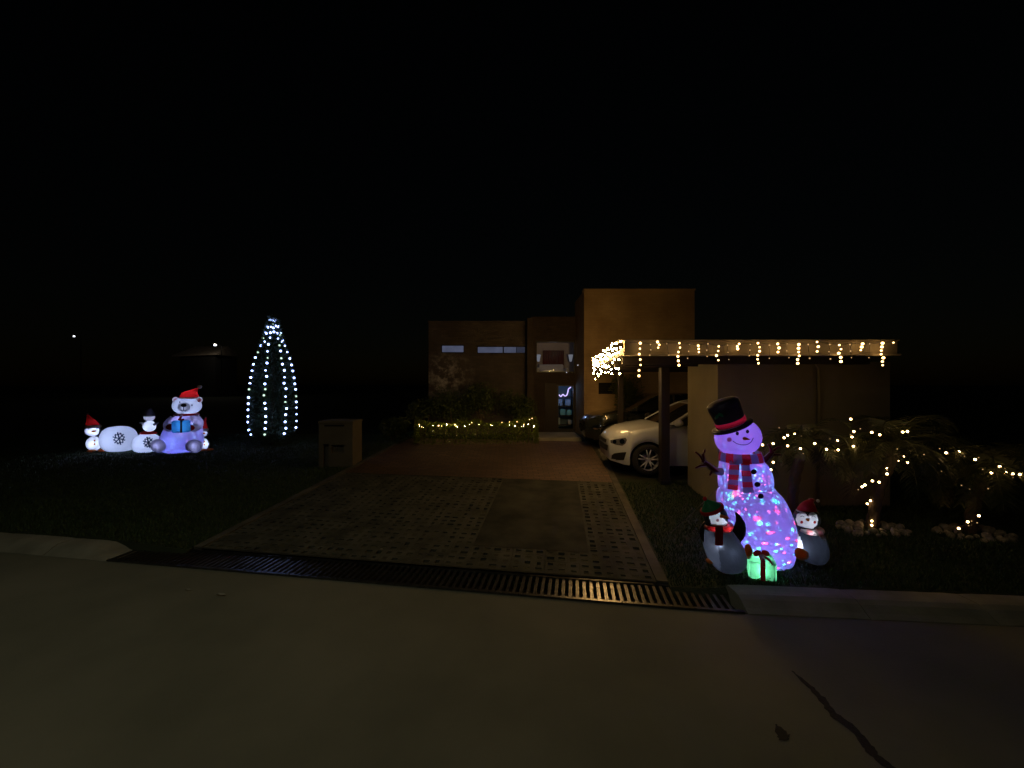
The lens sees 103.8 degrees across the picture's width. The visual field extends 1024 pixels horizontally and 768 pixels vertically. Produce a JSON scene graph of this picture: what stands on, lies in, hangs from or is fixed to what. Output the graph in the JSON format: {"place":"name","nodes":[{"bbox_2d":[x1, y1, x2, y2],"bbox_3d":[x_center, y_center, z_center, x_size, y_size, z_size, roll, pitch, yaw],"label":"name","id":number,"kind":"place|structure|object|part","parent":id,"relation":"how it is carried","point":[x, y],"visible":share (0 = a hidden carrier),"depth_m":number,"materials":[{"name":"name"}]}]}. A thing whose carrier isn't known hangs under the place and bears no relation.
{"place":"outdoors","nodes":[
{"label":"outdoors","id":0,"kind":"place"},
{"bbox_2d":[203,472,658,589],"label":"driveway","id":1,"kind":"structure","parent":0,"point":[602,521],"depth_m":5.66,"materials":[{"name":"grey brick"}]},
{"bbox_2d":[193,547,667,582],"bbox_3d":[-1.223,2.103,4.716,5.828,0.001,0.020,0,0,9],"label":"driveway lip","id":2,"kind":"object","parent":1,"relation":"on","point":[438,565],"visible":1,"depth_m":4.65,"materials":[{"name":"grey concrete"}]},
{"bbox_2d":[474,479,587,551],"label":"driveway slab","id":3,"kind":"structure","parent":1,"relation":"on","point":[540,523],"depth_m":6.02,"materials":[{"name":"concrete"}]},
{"bbox_2d":[0,552,1023,767],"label":"road","id":4,"kind":"structure","parent":0,"point":[104,664],"depth_m":2.91,"materials":[{"name":"grey asphalt"}]},
{"bbox_2d":[0,532,131,560],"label":"kerb","id":5,"kind":"structure","parent":4,"relation":"on","point":[66,547],"depth_m":5.14,"materials":[{"name":"concrete"}]},
{"bbox_2d":[106,549,744,613],"bbox_3d":[-1.351,2.167,4.516,7.254,0.086,0.447,0,0,9],"label":"drain grate","id":6,"kind":"object","parent":4,"relation":"on","point":[278,565],"visible":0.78,"depth_m":4.45,"materials":[{"name":"black metal"}]},
{"bbox_2d":[775,724,789,740],"bbox_3d":[1.658,2.146,2.462,0.080,0.001,0.132,0,0,35],"label":"road patch","id":7,"kind":"object","parent":4,"relation":"on","point":[782,734],"visible":1,"depth_m":2.47,"materials":[{"name":"black asphalt"}]},
{"bbox_2d":[792,671,895,767],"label":"road crack","id":8,"kind":"object","parent":4,"relation":"on","point":[868,747],"visible":1,"depth_m":2.51,"materials":[{"name":"black asphalt"}]},
{"bbox_2d":[726,585,1023,626],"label":"kerb","id":9,"kind":"structure","parent":4,"relation":"on","point":[951,608],"depth_m":3.76,"materials":[{"name":"concrete"}]},
{"bbox_2d":[0,385,1023,604],"bbox_3d":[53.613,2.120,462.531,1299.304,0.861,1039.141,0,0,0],"label":"ground","id":10,"kind":"structure","parent":0,"point":[984,414],"depth_m":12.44,"materials":[{"name":"green plant"}]},
{"bbox_2d":[72,335,80,393],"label":"street lamp","id":11,"kind":"object","parent":10,"relation":"on","point":[80,361],"visible":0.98,"depth_m":76.14,"materials":[{"name":"metal"}]},
{"bbox_2d":[85,413,103,451],"bbox_3d":[-11.552,1.339,11.143,0.627,1.070,0.365,0,0,28],"label":"inflatable penguin","id":12,"kind":"object","parent":10,"relation":"on","point":[93,429],"visible":0.91,"depth_m":11.10,"materials":[{"name":"white fabric"}]},
{"bbox_2d":[98,426,137,451],"bbox_3d":[-10.969,1.523,11.198,0.907,0.700,0.638,0,0,0],"label":"inflatable snowball","id":13,"kind":"object","parent":10,"relation":"on","point":[116,439],"visible":0.94,"depth_m":10.97,"materials":[{"name":"white fabric"}]},
{"bbox_2d":[131,408,158,452],"bbox_3d":[-10.213,1.287,11.248,0.765,1.248,0.531,0,0,0],"label":"inflatable snowman","id":14,"kind":"object","parent":10,"relation":"on","point":[141,442],"visible":0.81,"depth_m":11.12,"materials":[{"name":"white fabric"}]},
{"bbox_2d":[150,385,203,452],"bbox_3d":[-9.052,0.964,11.132,1.493,1.877,0.960,0,0,0],"label":"inflatable bear","id":15,"kind":"object","parent":10,"relation":"on","point":[186,405],"visible":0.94,"depth_m":10.88},
{"bbox_2d":[172,418,190,432],"bbox_3d":[-8.721,1.092,10.585,0.384,0.368,0.228,0,0,-39],"label":"inflatable gift box","id":16,"kind":"object","parent":15,"relation":"attached to","point":[179,425],"visible":1,"depth_m":10.50,"materials":[{"name":"blue fabric"}]},
{"bbox_2d":[172,346,240,396],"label":"house","id":17,"kind":"structure","parent":10,"relation":"on","point":[200,365],"depth_m":57.40,"materials":[{"name":"black"}]},
{"bbox_2d":[201,417,212,450],"bbox_3d":[-8.712,1.415,11.375,0.494,0.970,0.312,0,0,24],"label":"inflatable penguin","id":18,"kind":"object","parent":10,"relation":"on","point":[206,444],"visible":0.65,"depth_m":11.40,"materials":[{"name":"white fabric"}]},
{"bbox_2d":[213,343,221,396],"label":"street lamp","id":19,"kind":"object","parent":10,"relation":"on","point":[215,344],"visible":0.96,"depth_m":56.15,"materials":[{"name":"metal"}]},
{"bbox_2d":[246,313,299,445],"bbox_3d":[-7.291,-0.139,12.265,1.500,4.087,1.464,0,0,0],"label":"conifer tree","id":20,"kind":"object","parent":10,"relation":"on","point":[258,427],"visible":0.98,"depth_m":12.03,"materials":[{"name":"green plant"}]},
{"bbox_2d":[247,320,296,435],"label":"string lights","id":21,"kind":"object","parent":20,"relation":"attached to","point":[266,376],"visible":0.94,"depth_m":11.95,"materials":[{"name":"white plastic"}]},
{"bbox_2d":[194,444,397,549],"bbox_3d":[-3.676,1.940,8.358,0.114,0.449,6.430,0,0,7],"label":"driveway edging","id":22,"kind":"object","parent":10,"relation":"on","point":[203,544],"visible":0.71,"depth_m":6.54,"materials":[{"name":"concrete"}]},
{"bbox_2d":[318,419,362,467],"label":"mailbox pillar","id":23,"kind":"structure","parent":10,"relation":"on","point":[340,442],"depth_m":9.11,"materials":[{"name":"black"}]},
{"bbox_2d":[404,394,437,437],"bbox_3d":[-2.852,1.019,12.670,1.174,1.423,1.039,0,0,-42],"label":"shrub","id":24,"kind":"object","parent":10,"relation":"on","point":[421,409],"visible":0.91,"depth_m":12.56,"materials":[{"name":"green plant"}]},
{"bbox_2d":[427,385,473,438],"bbox_3d":[-1.904,0.875,12.585,1.567,1.701,1.111,0,0,0],"label":"shrub","id":25,"kind":"object","parent":10,"relation":"on","point":[448,408],"visible":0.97,"depth_m":12.44,"materials":[{"name":"green plant"}]},
{"bbox_2d":[412,416,540,444],"bbox_3d":[-1.025,1.381,11.571,3.677,0.942,0.691,0,0,0],"label":"hedge","id":26,"kind":"object","parent":10,"relation":"on","point":[419,422],"visible":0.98,"depth_m":11.37,"materials":[{"name":"green plant"}]},
{"bbox_2d":[346,438,611,481],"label":"brick forecourt","id":27,"kind":"structure","parent":10,"relation":"on","point":[564,460],"depth_m":9.48,"materials":[{"name":"brick"}]},
{"bbox_2d":[459,381,503,434],"bbox_3d":[-1.002,0.786,12.710,1.497,1.883,1.154,0,0,0],"label":"shrub","id":28,"kind":"object","parent":10,"relation":"on","point":[480,403],"visible":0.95,"depth_m":12.55,"materials":[{"name":"green plant"}]},
{"bbox_2d":[497,388,537,436],"bbox_3d":[0.158,0.903,12.668,1.360,1.650,0.884,0,0,13],"label":"shrub","id":29,"kind":"object","parent":10,"relation":"on","point":[522,407],"visible":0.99,"depth_m":12.56,"materials":[{"name":"green plant"}]},
{"bbox_2d":[532,432,581,441],"bbox_3d":[1.363,1.725,12.650,1.430,0.251,1.500,0,0,0],"label":"entry step","id":30,"kind":"object","parent":10,"relation":"on","point":[558,436],"visible":0.41,"depth_m":12.23,"materials":[{"name":"concrete"}]},
{"bbox_2d":[428,289,695,437],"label":"house","id":31,"kind":"structure","parent":10,"relation":"on","point":[462,354],"depth_m":13.50,"materials":[{"name":"beige paint"}]},
{"bbox_2d":[441,345,463,352],"bbox_3d":[-1.993,-1.181,13.545,0.780,0.274,0.050,0,0,0],"label":"window","id":32,"kind":"structure","parent":31,"relation":"in","point":[444,348],"depth_m":13.54,"materials":[{"name":"black"}]},
{"bbox_2d":[477,346,525,353],"bbox_3d":[-0.359,-1.150,13.545,1.645,0.253,0.050,0,0,0],"label":"window","id":33,"kind":"structure","parent":31,"relation":"in","point":[480,349],"depth_m":13.54,"materials":[{"name":"black glass"}]},
{"bbox_2d":[537,364,568,371],"bbox_3d":[1.510,-0.434,15.325,1.220,0.650,0.750,0,0,0],"label":"sofa","id":34,"kind":"object","parent":31,"relation":"in","point":[550,368],"visible":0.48,"depth_m":15.50,"materials":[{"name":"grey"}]},
{"bbox_2d":[543,350,563,364],"bbox_3d":[1.645,-0.815,15.920,0.850,1.032,0.040,0,0,0],"label":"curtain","id":35,"kind":"object","parent":31,"relation":"hanging from","point":[553,356],"visible":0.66,"depth_m":15.92,"materials":[{"name":"red fabric"}]},
{"bbox_2d":[536,341,574,372],"bbox_3d":[1.542,-0.965,14.275,1.398,1.132,0.050,0,0,0],"label":"window","id":36,"kind":"structure","parent":31,"relation":"in","point":[536,341],"depth_m":14.25,"materials":[{"name":"black"}]},
{"bbox_2d":[558,391,572,428],"bbox_3d":[1.860,0.970,15.150,0.840,1.440,0.300,0,0,0],"label":"shelf unit","id":37,"kind":"object","parent":31,"relation":"in","point":[571,396],"visible":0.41,"depth_m":15.00,"materials":[{"name":"black wood"}]},
{"bbox_2d":[560,409,564,414],"bbox_3d":[1.900,1.059,15.115,0.200,0.218,0.170,0,0,0],"label":"storage box","id":38,"kind":"object","parent":37,"relation":"on","point":[562,411],"visible":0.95,"depth_m":15.03,"materials":[{"name":"teal plastic"}]},
{"bbox_2d":[565,399,570,405],"bbox_3d":[2.100,0.699,15.115,0.200,0.238,0.170,0,0,0],"label":"storage box","id":39,"kind":"object","parent":37,"relation":"on","point":[567,402],"visible":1,"depth_m":15.03,"materials":[{"name":"blue plastic"}]},
{"bbox_2d":[566,410,571,414],"bbox_3d":[2.150,1.069,15.115,0.200,0.198,0.170,0,0,0],"label":"storage box","id":40,"kind":"object","parent":37,"relation":"on","point":[568,412],"visible":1,"depth_m":15.03,"materials":[{"name":"teal plastic"}]},
{"bbox_2d":[557,385,574,431],"bbox_3d":[1.908,0.856,14.250,0.621,1.668,0.120,0,0,0],"label":"door","id":41,"kind":"structure","parent":31,"relation":"in","point":[558,430],"depth_m":14.25,"materials":[{"name":"black"}]},
{"bbox_2d":[598,449,667,583],"bbox_3d":[1.966,1.940,7.468,0.114,0.449,6.456,0,0,7],"label":"driveway edging","id":42,"kind":"object","parent":10,"relation":"on","point":[655,567],"visible":0.72,"depth_m":5.47,"materials":[{"name":"concrete"}]},
{"bbox_2d":[699,497,752,573],"bbox_3d":[2.275,1.608,4.299,0.490,0.801,0.365,0,0,-16],"label":"inflatable penguin","id":43,"kind":"object","parent":10,"relation":"on","point":[722,538],"visible":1,"depth_m":4.19,"materials":[{"name":"black fabric"}]},
{"bbox_2d":[695,396,797,570],"bbox_3d":[2.596,1.090,4.550,1.181,1.907,0.628,0,0,0],"label":"inflatable snowman","id":44,"kind":"object","parent":10,"relation":"on","point":[750,495],"visible":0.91,"depth_m":4.35,"materials":[{"name":"purple fabric"}]},
{"bbox_2d":[594,340,900,484],"bbox_3d":[3.745,0.642,8.328,4.230,2.588,4.945,0,0,0],"label":"carport","id":45,"kind":"object","parent":10,"relation":"on","point":[661,362],"visible":0.72,"depth_m":6.35,"materials":[{"name":"beige paint"}]},
{"bbox_2d":[593,339,620,376],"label":"icicle lights","id":46,"kind":"object","parent":45,"relation":"hanging from","point":[606,358],"visible":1,"depth_m":7.20,"materials":[{"name":"white plastic"}]},
{"bbox_2d":[630,341,893,376],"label":"icicle lights","id":47,"kind":"object","parent":45,"relation":"hanging from","point":[798,348],"visible":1,"depth_m":5.79,"materials":[{"name":"white plastic"}]},
{"bbox_2d":[746,550,776,581],"bbox_3d":[2.638,1.899,4.246,0.249,0.283,0.287,0,0,24],"label":"inflatable gift box","id":48,"kind":"object","parent":10,"relation":"on","point":[763,565],"visible":0.98,"depth_m":4.17,"materials":[{"name":"green fabric"}]},
{"bbox_2d":[688,362,889,507],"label":"garden store","id":49,"kind":"structure","parent":10,"relation":"on","point":[777,396],"depth_m":6.51,"materials":[{"name":"beige paint"}]},
{"bbox_2d":[760,418,853,514],"bbox_3d":[4.019,1.253,5.570,1.238,1.603,1.180,0,0,0],"label":"palm tree","id":50,"kind":"object","parent":10,"relation":"on","point":[806,441],"visible":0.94,"depth_m":5.43,"materials":[{"name":"green plant"}]},
{"bbox_2d":[762,418,854,470],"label":"string lights","id":51,"kind":"object","parent":50,"relation":"attached to","point":[810,447],"visible":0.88,"depth_m":5.14,"materials":[{"name":"white plastic"}]},
{"bbox_2d":[793,498,829,564],"bbox_3d":[3.222,1.626,4.419,0.540,0.725,0.302,0,0,-20],"label":"inflatable penguin","id":52,"kind":"object","parent":10,"relation":"on","point":[813,547],"visible":0.96,"depth_m":4.35,"materials":[{"name":"black fabric"}]},
{"bbox_2d":[836,520,845,525],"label":"stone","id":53,"kind":"object","parent":10,"relation":"on","point":[841,522],"visible":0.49,"depth_m":5.63,"materials":[{"name":"grey stone"}]},
{"bbox_2d":[841,524,851,529],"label":"stone","id":54,"kind":"object","parent":10,"relation":"on","point":[843,526],"visible":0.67,"depth_m":5.49,"materials":[{"name":"stone"}]},
{"bbox_2d":[844,527,853,532],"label":"stone","id":55,"kind":"object","parent":10,"relation":"on","point":[848,529],"visible":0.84,"depth_m":5.41,"materials":[{"name":"grey stone"}]},
{"bbox_2d":[845,519,853,524],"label":"stone","id":56,"kind":"object","parent":10,"relation":"on","point":[849,521],"visible":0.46,"depth_m":5.65,"materials":[{"name":"stone"}]},
{"bbox_2d":[852,524,862,528],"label":"stone","id":57,"kind":"object","parent":10,"relation":"on","point":[854,526],"visible":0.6,"depth_m":5.47,"materials":[{"name":"stone"}]},
{"bbox_2d":[852,530,863,536],"bbox_3d":[4.597,1.990,5.340,0.139,0.085,0.109,-20,14,-32],"label":"stone","id":58,"kind":"object","parent":10,"relation":"on","point":[855,532],"visible":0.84,"depth_m":5.31,"materials":[{"name":"grey stone"}]},
{"bbox_2d":[854,521,863,526],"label":"stone","id":59,"kind":"object","parent":10,"relation":"on","point":[859,523],"visible":0.53,"depth_m":5.56,"materials":[{"name":"grey stone"}]},
{"bbox_2d":[868,528,877,534],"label":"stone","id":60,"kind":"object","parent":10,"relation":"on","point":[874,530],"visible":0.91,"depth_m":5.35,"materials":[{"name":"grey stone"}]},
{"bbox_2d":[880,523,890,529],"bbox_3d":[5.129,1.954,5.509,0.099,0.093,0.129,21,-18,-15],"label":"stone","id":61,"kind":"object","parent":10,"relation":"on","point":[886,526],"visible":0.92,"depth_m":5.48,"materials":[{"name":"grey stone"}]},
{"bbox_2d":[890,528,899,533],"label":"stone","id":62,"kind":"object","parent":10,"relation":"on","point":[893,530],"visible":0.69,"depth_m":5.34,"materials":[{"name":"grey stone"}]},
{"bbox_2d":[891,532,900,537],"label":"stone","id":63,"kind":"object","parent":10,"relation":"on","point":[895,533],"visible":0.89,"depth_m":5.26,"materials":[{"name":"grey stone"}]},
{"bbox_2d":[895,525,904,529],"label":"stone","id":64,"kind":"object","parent":10,"relation":"on","point":[898,527],"visible":0.51,"depth_m":5.45,"materials":[{"name":"grey stone"}]},
{"bbox_2d":[839,414,963,529],"bbox_3d":[5.042,1.211,5.253,1.364,1.688,1.181,0,0,-41],"label":"palm tree","id":65,"kind":"object","parent":10,"relation":"on","point":[869,443],"visible":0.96,"depth_m":5.12,"materials":[{"name":"green plant"}]},
{"bbox_2d":[858,428,924,525],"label":"string lights","id":66,"kind":"object","parent":65,"relation":"attached to","point":[886,468],"visible":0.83,"depth_m":4.98,"materials":[{"name":"white plastic"}]},
{"bbox_2d":[898,529,909,534],"bbox_3d":[5.225,1.978,5.358,0.122,0.081,0.096,-5,11,-6],"label":"stone","id":67,"kind":"object","parent":10,"relation":"on","point":[903,531],"visible":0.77,"depth_m":5.33,"materials":[{"name":"grey stone"}]},
{"bbox_2d":[931,528,942,533],"bbox_3d":[5.724,1.982,5.414,0.100,0.084,0.125,-3,-16,-6],"label":"stone","id":68,"kind":"object","parent":10,"relation":"on","point":[937,530],"visible":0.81,"depth_m":5.39,"materials":[{"name":"grey stone"}]},
{"bbox_2d":[940,524,950,529],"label":"stone","id":69,"kind":"object","parent":10,"relation":"on","point":[943,526],"visible":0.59,"depth_m":5.50,"materials":[{"name":"grey stone"}]},
{"bbox_2d":[950,523,961,530],"bbox_3d":[6.080,1.964,5.502,0.118,0.107,0.096,0,0,-22],"label":"stone","id":70,"kind":"object","parent":10,"relation":"on","point":[957,525],"visible":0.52,"depth_m":5.48,"materials":[{"name":"grey stone"}]},
{"bbox_2d":[965,535,973,539],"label":"stone","id":71,"kind":"object","parent":10,"relation":"on","point":[968,537],"visible":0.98,"depth_m":5.16,"materials":[{"name":"stone"}]},
{"bbox_2d":[916,435,1023,534],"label":"palm tree","id":72,"kind":"object","parent":10,"relation":"on","point":[991,458],"visible":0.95,"depth_m":5.07,"materials":[{"name":"green plant"}]},
{"bbox_2d":[957,515,979,528],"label":"string lights","id":73,"kind":"object","parent":72,"relation":"attached to","point":[971,521],"visible":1,"depth_m":4.91,"materials":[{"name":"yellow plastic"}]},
{"bbox_2d":[938,448,1021,489],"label":"string lights","id":74,"kind":"object","parent":72,"relation":"attached to","point":[976,464],"visible":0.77,"depth_m":4.95,"materials":[{"name":"white plastic"}]},
{"bbox_2d":[981,527,992,533],"bbox_3d":[6.317,1.954,5.344,0.134,0.091,0.107,22,-6,-38],"label":"stone","id":75,"kind":"object","parent":10,"relation":"on","point":[986,529],"visible":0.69,"depth_m":5.31,"materials":[{"name":"stone"}]},
{"bbox_2d":[981,534,995,541],"bbox_3d":[6.109,1.979,5.145,0.104,0.078,0.136,-15,25,-32],"label":"stone","id":76,"kind":"object","parent":10,"relation":"on","point":[988,537],"visible":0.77,"depth_m":5.13,"materials":[{"name":"grey stone"}]},
{"bbox_2d":[995,536,1009,543],"bbox_3d":[6.241,1.990,5.113,0.138,0.086,0.104,-1,20,0],"label":"stone","id":77,"kind":"object","parent":10,"relation":"on","point":[1003,539],"visible":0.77,"depth_m":5.08,"materials":[{"name":"grey stone"}]},
{"bbox_2d":[1008,533,1018,538],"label":"stone","id":78,"kind":"object","parent":10,"relation":"on","point":[1015,535],"visible":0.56,"depth_m":5.22,"materials":[{"name":"grey stone"}]},
{"bbox_2d":[0,0,1023,385],"label":"sky","id":79,"kind":"structure","parent":0,"point":[176,176],"materials":[{"name":"black"}]},
{"bbox_2d":[609,372,644,406],"bbox_3d":[3.444,0.667,12.010,1.134,2.115,0.650,0,0,0],"label":"tree","id":80,"kind":"object","parent":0,"point":[629,394],"visible":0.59,"depth_m":12.00,"materials":[{"name":"green plant"}]},
{"bbox_2d":[588,441,687,478],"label":"carport floor","id":81,"kind":"structure","parent":0,"point":[620,471],"depth_m":8.48,"materials":[{"name":"concrete"}]},
{"bbox_2d":[579,392,687,440],"bbox_3d":[4.145,0.955,11.321,4.439,1.454,2.115,0,0,0],"label":"parked car","id":82,"kind":"object","parent":81,"relation":"on","point":[594,425],"visible":0.33,"depth_m":10.63,"materials":[{"name":"black paint"}]},
{"bbox_3d":[4.414,0.523,10.587,2.620,0.454,0.204,0,0,2],"label":"side window","id":83,"kind":"part","parent":82,"relation":"part of","materials":[{"name":"glass"}]},
{"bbox_2d":[599,400,687,475],"bbox_3d":[4.005,1.076,8.784,4.093,1.498,2.115,0,0,0],"label":"parked car","id":84,"kind":"object","parent":81,"relation":"on","point":[634,444],"visible":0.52,"depth_m":8.03,"materials":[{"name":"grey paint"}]},
{"bbox_3d":[4.499,0.631,8.043,2.730,0.468,0.204,0,0,2],"label":"side window","id":85,"kind":"part","parent":84,"relation":"part of","materials":[{"name":"black glass"}]},
{"bbox_3d":[2.117,2.060,5.420,0.016,0.140,0.014,0,0,0],"label":"ground stake","id":86,"kind":"object","parent":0,"visible":0},
{"bbox_2d":[669,486,718,533],"bbox_3d":[2.206,1.581,4.935,0.007,0.902,0.991,0,0,-10],"label":"guy rope","id":87,"kind":"object","parent":86,"relation":"attached to","point":[696,509],"visible":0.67,"depth_m":4.83,"materials":[{"name":"fabric"}]}
]}

